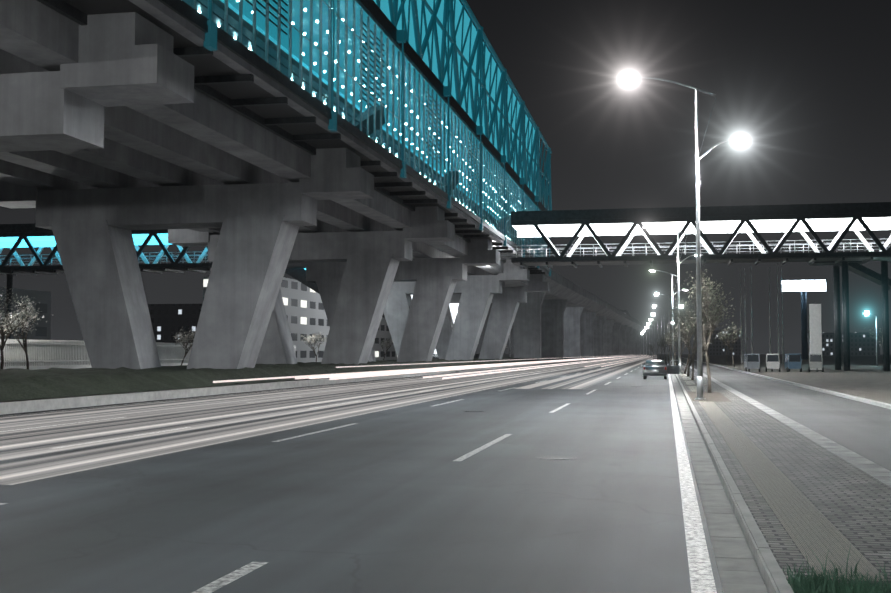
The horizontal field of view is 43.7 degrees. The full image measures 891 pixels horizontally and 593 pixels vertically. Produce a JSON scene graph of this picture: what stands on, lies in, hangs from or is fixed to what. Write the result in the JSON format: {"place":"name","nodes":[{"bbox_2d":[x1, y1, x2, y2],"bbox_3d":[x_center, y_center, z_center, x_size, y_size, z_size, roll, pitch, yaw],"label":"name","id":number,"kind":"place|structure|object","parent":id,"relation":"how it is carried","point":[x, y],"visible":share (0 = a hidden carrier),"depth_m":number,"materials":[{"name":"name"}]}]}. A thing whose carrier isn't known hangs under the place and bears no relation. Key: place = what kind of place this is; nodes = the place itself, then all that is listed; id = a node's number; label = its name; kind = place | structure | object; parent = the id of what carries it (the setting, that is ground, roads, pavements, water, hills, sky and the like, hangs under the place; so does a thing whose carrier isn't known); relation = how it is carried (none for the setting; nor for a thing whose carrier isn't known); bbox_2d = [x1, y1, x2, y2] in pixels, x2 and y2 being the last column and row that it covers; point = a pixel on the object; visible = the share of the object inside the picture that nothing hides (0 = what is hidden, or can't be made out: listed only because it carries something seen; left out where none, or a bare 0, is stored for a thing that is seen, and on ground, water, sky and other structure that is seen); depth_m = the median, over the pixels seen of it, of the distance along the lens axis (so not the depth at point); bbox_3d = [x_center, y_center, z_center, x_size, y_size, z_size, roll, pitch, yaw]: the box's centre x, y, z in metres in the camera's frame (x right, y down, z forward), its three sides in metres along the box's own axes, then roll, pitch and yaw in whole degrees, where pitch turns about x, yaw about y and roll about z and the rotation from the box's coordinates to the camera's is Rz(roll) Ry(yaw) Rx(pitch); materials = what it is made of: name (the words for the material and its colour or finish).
{"place":"outdoors","nodes":[
{"label":"outdoors","id":0,"kind":"place"},
{"bbox_2d":[0,287,50,339],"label":"dark block","id":1,"kind":"structure","parent":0,"point":[41,300],"depth_m":159.84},
{"bbox_2d":[0,234,168,247],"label":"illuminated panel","id":2,"kind":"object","parent":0,"point":[44,241],"depth_m":127.70,"materials":[{"name":"teal glass"}]},
{"bbox_2d":[0,359,582,401],"bbox_3d":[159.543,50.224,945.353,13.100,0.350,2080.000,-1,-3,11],"label":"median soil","id":3,"kind":"structure","parent":0,"point":[212,386],"depth_m":50.66,"materials":[{"name":"brown soil"}]},
{"bbox_2d":[0,12,549,368],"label":"concrete piers","id":4,"kind":"structure","parent":3,"relation":"on","point":[259,245],"depth_m":62.81,"materials":[{"name":"concrete"}]},
{"bbox_2d":[0,0,548,286],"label":"viaduct deck","id":5,"kind":"structure","parent":4,"relation":"on","point":[202,139],"depth_m":54.91,"materials":[{"name":"concrete"}]},
{"bbox_2d":[37,0,544,273],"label":"edge ribs","id":6,"kind":"object","parent":5,"relation":"attached to","point":[67,10],"visible":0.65,"depth_m":52.64,"materials":[{"name":"concrete"}]},
{"bbox_2d":[63,0,546,275],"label":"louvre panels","id":7,"kind":"object","parent":6,"relation":"on","point":[210,65],"visible":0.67,"depth_m":47.71,"materials":[{"name":"black metal"}]},
{"bbox_2d":[203,0,551,275],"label":"roof truss and rods","id":8,"kind":"object","parent":6,"relation":"on","point":[532,175],"visible":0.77,"depth_m":98.43,"materials":[{"name":"teal metal"}]},
{"bbox_2d":[459,0,534,128],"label":"station roof","id":9,"kind":"structure","parent":8,"relation":"attached to","point":[493,57],"depth_m":108.92,"materials":[{"name":"metal"}]},
{"bbox_2d":[183,0,526,240],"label":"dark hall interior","id":10,"kind":"object","parent":5,"relation":"on","point":[218,13],"depth_m":66.69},
{"bbox_2d":[355,0,546,210],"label":"eave beam","id":11,"kind":"structure","parent":10,"relation":"on","point":[376,14],"depth_m":80.55,"materials":[{"name":"metal"}]},
{"bbox_2d":[159,0,551,273],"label":"fascia trim","id":12,"kind":"structure","parent":5,"relation":"on","point":[189,13],"depth_m":50.25,"materials":[{"name":"metal"}]},
{"bbox_2d":[0,354,650,400],"bbox_3d":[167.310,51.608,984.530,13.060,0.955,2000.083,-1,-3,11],"label":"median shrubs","id":13,"kind":"object","parent":3,"relation":"on","point":[23,384],"visible":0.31,"depth_m":52.89,"materials":[{"name":"green plant"}]},
{"bbox_2d":[451,294,677,363],"bbox_3d":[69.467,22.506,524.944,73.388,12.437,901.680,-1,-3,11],"label":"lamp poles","id":14,"kind":"object","parent":3,"relation":"on","point":[661,338],"visible":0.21,"depth_m":297.57,"materials":[{"name":"grey metal"}]},
{"bbox_2d":[455,292,682,333],"bbox_3d":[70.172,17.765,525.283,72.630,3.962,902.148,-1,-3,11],"label":"street lights","id":15,"kind":"object","parent":14,"relation":"attached to","point":[656,294],"visible":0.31,"depth_m":247.33},
{"bbox_2d":[220,0,499,221],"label":"railing","id":16,"kind":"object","parent":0,"point":[249,21],"depth_m":74.93,"materials":[{"name":"metal"}]},
{"bbox_2d":[188,0,545,256],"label":"lights","id":17,"kind":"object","parent":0,"point":[370,90],"depth_m":64.81},
{"bbox_2d":[192,0,546,256],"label":"facade mullions","id":18,"kind":"object","parent":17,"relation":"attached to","point":[508,220],"visible":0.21,"depth_m":72.72,"materials":[{"name":"teal metal"}]},
{"bbox_2d":[0,354,764,592],"bbox_3d":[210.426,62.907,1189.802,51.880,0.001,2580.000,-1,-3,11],"label":"road","id":19,"kind":"structure","parent":0,"point":[386,494],"depth_m":15.64,"materials":[{"name":"grey asphalt"}]},
{"bbox_2d":[0,339,295,369],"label":"white fence","id":20,"kind":"object","parent":19,"relation":"on","point":[48,354],"visible":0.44,"depth_m":85.78,"materials":[{"name":"paint"}]},
{"bbox_2d":[0,354,653,414],"bbox_3d":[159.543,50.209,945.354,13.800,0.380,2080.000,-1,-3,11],"label":"median kerb","id":21,"kind":"structure","parent":19,"relation":"on","point":[12,407],"depth_m":49.21,"materials":[{"name":"concrete"}]},
{"bbox_2d":[0,356,716,592],"bbox_3d":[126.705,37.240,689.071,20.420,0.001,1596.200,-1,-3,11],"label":"road markings","id":22,"kind":"object","parent":19,"relation":"on","point":[701,574],"visible":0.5,"depth_m":13.53,"materials":[{"name":"paint"}]},
{"bbox_2d":[297,357,607,377],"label":"light trail ribbons","id":23,"kind":"object","parent":19,"relation":"on","point":[443,368],"visible":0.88,"depth_m":88.20,"materials":[{"name":"white"}]},
{"bbox_2d":[432,354,479,358],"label":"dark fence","id":24,"kind":"object","parent":19,"relation":"on","point":[435,356],"visible":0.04,"depth_m":173.95,"materials":[{"name":"metal"}]},
{"bbox_2d":[424,357,641,386],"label":"light trails","id":25,"kind":"object","parent":19,"relation":"on","point":[507,370],"visible":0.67,"depth_m":116.82,"materials":[{"name":"white"}]},
{"bbox_2d":[436,386,641,459],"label":"manhole covers","id":26,"kind":"object","parent":19,"relation":"on","point":[557,457],"visible":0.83,"depth_m":20.50,"materials":[{"name":"metal"}]},
{"bbox_2d":[642,360,679,375],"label":"car","id":27,"kind":"object","parent":19,"relation":"on","point":[650,366],"depth_m":82.84,"materials":[{"name":"silver metal"}]},
{"bbox_2d":[666,355,768,592],"bbox_3d":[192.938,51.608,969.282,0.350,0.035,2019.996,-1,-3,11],"label":"gutter slabs","id":28,"kind":"structure","parent":19,"relation":"on","point":[738,570],"depth_m":12.53,"materials":[{"name":"grey concrete"}]},
{"bbox_2d":[228,0,536,219],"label":"glass facade","id":29,"kind":"structure","parent":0,"point":[295,33],"depth_m":76.10,"materials":[{"name":"teal glass"}]},
{"bbox_2d":[198,0,520,227],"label":"lights","id":30,"kind":"object","parent":29,"relation":"hanging from","point":[218,25],"depth_m":78.36},
{"bbox_2d":[0,0,890,353],"label":"sky","id":31,"kind":"structure","parent":0,"point":[809,81],"materials":[{"name":"black"}]},
{"bbox_2d":[373,0,539,195],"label":"roof panel","id":32,"kind":"structure","parent":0,"point":[384,6],"depth_m":94.40,"materials":[{"name":"teal glass"}]},
{"bbox_2d":[503,354,513,356],"bbox_3d":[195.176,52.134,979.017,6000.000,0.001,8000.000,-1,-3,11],"label":"ground","id":33,"kind":"structure","parent":0,"point":[508,355],"depth_m":1055.63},
{"bbox_2d":[203,277,396,362],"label":"office block","id":34,"kind":"structure","parent":33,"relation":"on","point":[305,310],"depth_m":234.34,"materials":[{"name":"grey concrete"}]},
{"bbox_2d":[411,295,458,353],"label":"lit tower","id":35,"kind":"structure","parent":33,"relation":"on","point":[453,307],"depth_m":636.14,"materials":[{"name":"white"}]},
{"bbox_2d":[148,304,879,355],"bbox_3d":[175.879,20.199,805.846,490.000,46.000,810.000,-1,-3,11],"label":"distant buildings","id":36,"kind":"structure","parent":33,"relation":"on","point":[169,322],"depth_m":451.90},
{"bbox_2d":[505,271,644,361],"bbox_3d":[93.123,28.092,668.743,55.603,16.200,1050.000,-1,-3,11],"label":"viaduct girder","id":37,"kind":"object","parent":33,"relation":"on","point":[562,318],"visible":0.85,"depth_m":262.11,"materials":[{"name":"concrete"}]},
{"bbox_2d":[670,362,793,592],"bbox_3d":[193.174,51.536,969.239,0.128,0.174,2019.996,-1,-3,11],"label":"kerb","id":38,"kind":"structure","parent":33,"relation":"on","point":[774,578],"depth_m":11.76,"materials":[{"name":"concrete"}]},
{"bbox_2d":[670,354,890,408],"bbox_3d":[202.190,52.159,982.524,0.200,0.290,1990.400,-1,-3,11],"label":"path kerb","id":39,"kind":"structure","parent":33,"relation":"on","point":[870,401],"depth_m":49.73,"materials":[{"name":"concrete"}]},
{"bbox_2d":[511,202,890,267],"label":"footbridge","id":40,"kind":"object","parent":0,"point":[737,213],"visible":0.92,"depth_m":110.85,"materials":[{"name":"metal"}]},
{"bbox_2d":[512,239,879,257],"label":"footbridge railing","id":41,"kind":"object","parent":40,"relation":"attached to","point":[685,249],"visible":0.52,"depth_m":112.44,"materials":[{"name":"grey metal"}]},
{"bbox_2d":[533,217,890,256],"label":"bridge truss","id":42,"kind":"object","parent":40,"relation":"attached to","point":[737,229],"visible":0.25,"depth_m":110.04,"materials":[{"name":"metal"}]},
{"bbox_2d":[546,230,890,256],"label":"truss braces","id":43,"kind":"object","parent":40,"relation":"attached to","point":[752,238],"visible":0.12,"depth_m":114.46,"materials":[{"name":"white metal"}]},
{"bbox_2d":[512,217,890,236],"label":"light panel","id":44,"kind":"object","parent":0,"point":[839,224],"depth_m":114.37,"materials":[{"name":"white plastic"}]},
{"bbox_2d":[676,354,890,403],"bbox_3d":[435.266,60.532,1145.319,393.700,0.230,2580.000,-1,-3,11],"label":"verge ground","id":45,"kind":"structure","parent":0,"point":[866,377],"depth_m":90.67,"materials":[{"name":"grey concrete"}]},
{"bbox_2d":[5,261,890,370],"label":"footbridge supports","id":46,"kind":"object","parent":45,"relation":"on","point":[882,280],"visible":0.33,"depth_m":112.69,"materials":[{"name":"black metal"}]},
{"bbox_2d":[0,223,211,275],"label":"footbridge beams","id":47,"kind":"structure","parent":46,"relation":"on","point":[18,230],"depth_m":124.61,"materials":[{"name":"metal"}]},
{"bbox_2d":[0,233,207,265],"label":"bridge truss","id":48,"kind":"object","parent":47,"relation":"attached to","point":[55,249],"visible":0.23,"depth_m":124.20,"materials":[{"name":"black metal"}]},
{"bbox_2d":[0,244,207,265],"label":"truss braces","id":49,"kind":"object","parent":47,"relation":"attached to","point":[40,249],"visible":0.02,"depth_m":127.60,"materials":[{"name":"teal metal"}]},
{"bbox_2d":[0,251,207,265],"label":"footbridge railing","id":50,"kind":"object","parent":47,"relation":"on","point":[145,256],"visible":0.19,"depth_m":125.45,"materials":[{"name":"metal"}]},
{"bbox_2d":[743,354,759,368],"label":"tricycle","id":51,"kind":"object","parent":45,"relation":"on","point":[752,365],"depth_m":102.90,"materials":[{"name":"grey metal"}]},
{"bbox_2d":[740,264,783,362],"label":"trunks","id":52,"kind":"object","parent":45,"relation":"on","point":[769,316],"visible":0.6,"depth_m":193.80,"materials":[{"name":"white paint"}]},
{"bbox_2d":[766,354,779,368],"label":"van","id":53,"kind":"object","parent":45,"relation":"on","point":[772,365],"depth_m":103.42,"materials":[{"name":"white metal"}]},
{"bbox_2d":[784,354,801,368],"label":"tricycle","id":54,"kind":"object","parent":45,"relation":"on","point":[792,365],"depth_m":102.38,"materials":[{"name":"blue metal"}]},
{"bbox_2d":[780,279,826,359],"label":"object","id":55,"kind":"object","parent":45,"relation":"on","point":[804,337],"visible":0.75,"depth_m":300.94,"materials":[{"name":"blue"}]},
{"bbox_2d":[781,280,825,291],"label":"illuminated sign","id":56,"kind":"object","parent":55,"relation":"attached to","point":[803,285],"visible":1,"depth_m":302.18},
{"bbox_2d":[809,304,821,369],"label":"white pylon","id":57,"kind":"object","parent":45,"relation":"on","point":[815,329],"visible":0.64,"depth_m":116.12,"materials":[{"name":"paint"}]},
{"bbox_2d":[809,354,822,368],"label":"van","id":58,"kind":"object","parent":45,"relation":"on","point":[815,365],"depth_m":103.08,"materials":[{"name":"white metal"}]},
{"bbox_2d":[869,313,877,365],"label":"street lamp","id":59,"kind":"object","parent":45,"relation":"on","point":[876,339],"visible":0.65,"depth_m":150.99,"materials":[{"name":"white metal"}]},
{"bbox_2d":[699,416,889,584],"bbox_3d":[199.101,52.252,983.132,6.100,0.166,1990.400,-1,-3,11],"label":"sidewalk base","id":60,"kind":"object","parent":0,"point":[810,579],"depth_m":8.71,"materials":[{"name":"concrete"}]},
{"bbox_2d":[666,354,890,581],"bbox_3d":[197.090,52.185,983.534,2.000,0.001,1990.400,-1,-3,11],"label":"sidewalk pavers","id":61,"kind":"object","parent":60,"relation":"on","point":[850,502],"visible":0.5,"depth_m":14.97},
{"bbox_2d":[649,270,687,365],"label":"street lamp","id":62,"kind":"object","parent":61,"relation":"on","point":[672,314],"visible":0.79,"depth_m":144.59,"materials":[{"name":"metal"}]},
{"bbox_2d":[642,225,702,374],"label":"street lamp","id":63,"kind":"object","parent":61,"relation":"on","point":[679,345],"visible":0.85,"depth_m":93.69,"materials":[{"name":"grey metal"}]},
{"bbox_2d":[618,75,751,399],"bbox_3d":[9.323,-2.386,43.127,5.090,12.733,0.400,-1,-3,11],"label":"street lamp","id":64,"kind":"object","parent":61,"relation":"on","point":[699,323],"visible":0.88,"depth_m":42.97,"materials":[{"name":"grey metal"}]},
{"bbox_2d":[622,79,747,141],"bbox_3d":[9.323,-7.309,43.379,4.793,2.693,0.228,-1,-3,11],"label":"street lamp lens","id":65,"kind":"object","parent":64,"relation":"attached to","point":[735,140],"visible":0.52,"depth_m":42.94,"materials":[{"name":"white glass"}]},
{"bbox_2d":[680,373,731,401],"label":"tree pit soil","id":66,"kind":"structure","parent":61,"relation":"on","point":[715,397],"depth_m":45.74,"materials":[{"name":"brown soil"}]},
{"bbox_2d":[670,358,888,581],"bbox_3d":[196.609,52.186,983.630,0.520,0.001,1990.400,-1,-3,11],"label":"tactile strip","id":67,"kind":"object","parent":61,"relation":"on","point":[808,525],"visible":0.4,"depth_m":12.48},
{"bbox_2d":[670,355,890,470],"bbox_3d":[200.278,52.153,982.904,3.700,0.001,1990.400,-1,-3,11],"label":"side path","id":68,"kind":"structure","parent":60,"relation":"on","point":[863,429],"depth_m":34.04,"materials":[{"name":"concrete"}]},
{"bbox_2d":[676,359,890,486],"bbox_3d":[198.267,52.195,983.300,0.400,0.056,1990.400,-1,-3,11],"label":"sidewalk band","id":69,"kind":"object","parent":60,"relation":"on","point":[874,470],"visible":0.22,"depth_m":21.87,"materials":[{"name":"grey concrete"}]},
{"bbox_2d":[783,545,890,592],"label":"grass","id":70,"kind":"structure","parent":0,"point":[799,582],"depth_m":8.34,"materials":[{"name":"green plant"}]}
]}

